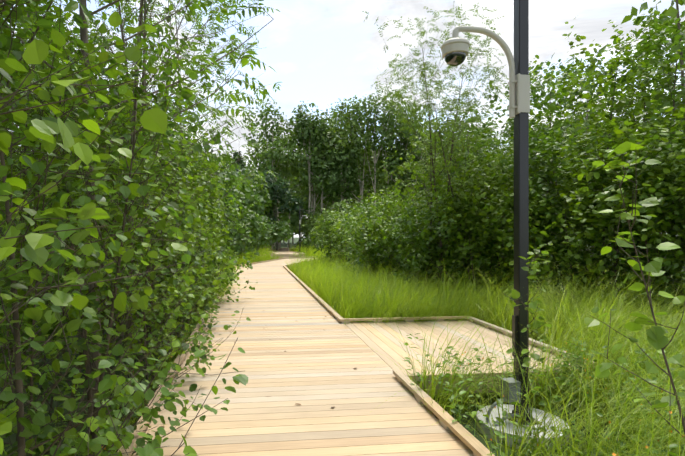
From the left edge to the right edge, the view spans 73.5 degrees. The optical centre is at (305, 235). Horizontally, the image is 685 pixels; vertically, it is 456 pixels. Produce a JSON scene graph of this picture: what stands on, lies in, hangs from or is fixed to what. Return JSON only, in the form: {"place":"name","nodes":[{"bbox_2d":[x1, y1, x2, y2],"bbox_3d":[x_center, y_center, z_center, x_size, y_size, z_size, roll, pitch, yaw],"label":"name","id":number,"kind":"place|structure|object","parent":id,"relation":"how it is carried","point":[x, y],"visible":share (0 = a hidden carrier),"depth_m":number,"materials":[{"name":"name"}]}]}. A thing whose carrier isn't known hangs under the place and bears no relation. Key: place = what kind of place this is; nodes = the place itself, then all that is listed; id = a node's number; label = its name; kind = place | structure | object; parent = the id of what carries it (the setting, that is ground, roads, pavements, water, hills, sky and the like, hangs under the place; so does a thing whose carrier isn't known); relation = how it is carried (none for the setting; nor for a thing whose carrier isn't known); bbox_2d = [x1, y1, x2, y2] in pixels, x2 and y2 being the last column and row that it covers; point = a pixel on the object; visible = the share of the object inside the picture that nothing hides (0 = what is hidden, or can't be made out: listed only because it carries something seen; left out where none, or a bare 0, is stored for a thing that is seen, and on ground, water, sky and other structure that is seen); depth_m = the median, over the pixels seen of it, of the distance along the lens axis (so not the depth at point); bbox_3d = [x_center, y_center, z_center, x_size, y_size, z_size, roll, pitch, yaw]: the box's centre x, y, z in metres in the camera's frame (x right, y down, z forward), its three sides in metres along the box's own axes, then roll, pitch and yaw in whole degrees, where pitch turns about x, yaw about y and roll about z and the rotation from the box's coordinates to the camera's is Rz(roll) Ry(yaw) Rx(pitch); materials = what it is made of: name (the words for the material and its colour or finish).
{"place":"outdoors","nodes":[
{"label":"outdoors","id":0,"kind":"place"},
{"bbox_2d":[0,238,684,455],"bbox_3d":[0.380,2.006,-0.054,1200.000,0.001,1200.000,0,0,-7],"label":"ground","id":1,"kind":"structure","parent":0,"point":[478,437],"depth_m":5.37,"materials":[{"name":"green plant"}]},
{"bbox_2d":[299,206,307,251],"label":"camera pole","id":2,"kind":"object","parent":1,"relation":"on","point":[300,234],"visible":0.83,"depth_m":46.09,"materials":[{"name":"black metal"}]},
{"bbox_2d":[0,0,684,349],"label":"foliage","id":3,"kind":"object","parent":1,"relation":"on","point":[661,188],"visible":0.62,"depth_m":10.19,"materials":[{"name":"green plant"}]},
{"bbox_2d":[0,0,684,282],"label":"foliage","id":4,"kind":"object","parent":1,"relation":"on","point":[292,165],"visible":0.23,"depth_m":56.30,"materials":[{"name":"green plant"}]},
{"bbox_2d":[0,0,684,455],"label":"branches","id":5,"kind":"object","parent":1,"relation":"on","point":[88,366],"visible":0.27,"depth_m":3.27,"materials":[{"name":"plant"}]},
{"bbox_2d":[14,0,513,230],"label":"pinnate foliage","id":6,"kind":"object","parent":5,"relation":"attached to","point":[71,5],"visible":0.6,"depth_m":11.66,"materials":[{"name":"green plant"}]},
{"bbox_2d":[0,0,684,455],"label":"shrub leaves","id":7,"kind":"object","parent":5,"relation":"attached to","point":[32,248],"visible":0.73,"depth_m":2.74,"materials":[{"name":"green plant"}]},
{"bbox_2d":[2,0,684,311],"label":"branches","id":8,"kind":"object","parent":1,"relation":"on","point":[277,212],"visible":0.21,"depth_m":12.67,"materials":[{"name":"plant"}]},
{"bbox_2d":[131,248,590,455],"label":"boardwalk deck","id":9,"kind":"structure","parent":1,"relation":"on","point":[313,373],"depth_m":5.21,"materials":[{"name":"brown wood"}]},
{"bbox_2d":[160,296,355,455],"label":"fallen leaves","id":10,"kind":"object","parent":9,"relation":"on","point":[284,351],"visible":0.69,"depth_m":4.40,"materials":[{"name":"plant"}]},
{"bbox_2d":[118,247,595,455],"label":"boardwalk toe rails","id":11,"kind":"object","parent":9,"relation":"attached to","point":[464,435],"visible":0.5,"depth_m":4.81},
{"bbox_2d":[58,312,680,455],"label":"herb stems","id":12,"kind":"object","parent":1,"relation":"on","point":[534,395],"visible":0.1,"depth_m":4.75,"materials":[{"name":"green plant"}]},
{"bbox_2d":[102,320,683,455],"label":"flowers","id":13,"kind":"object","parent":12,"relation":"attached to","point":[670,412],"visible":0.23,"depth_m":3.50,"materials":[{"name":"plant"}]},
{"bbox_2d":[260,253,591,394],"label":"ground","id":14,"kind":"structure","parent":1,"relation":"on","point":[452,389],"depth_m":5.40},
{"bbox_2d":[441,0,568,449],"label":"camera pole","id":15,"kind":"object","parent":1,"relation":"on","point":[455,50],"visible":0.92,"depth_m":4.64,"materials":[{"name":"black metal"}]},
{"bbox_2d":[8,0,684,237],"label":"sky","id":16,"kind":"structure","parent":0,"point":[322,52],"materials":[{"name":"white"}]}
]}

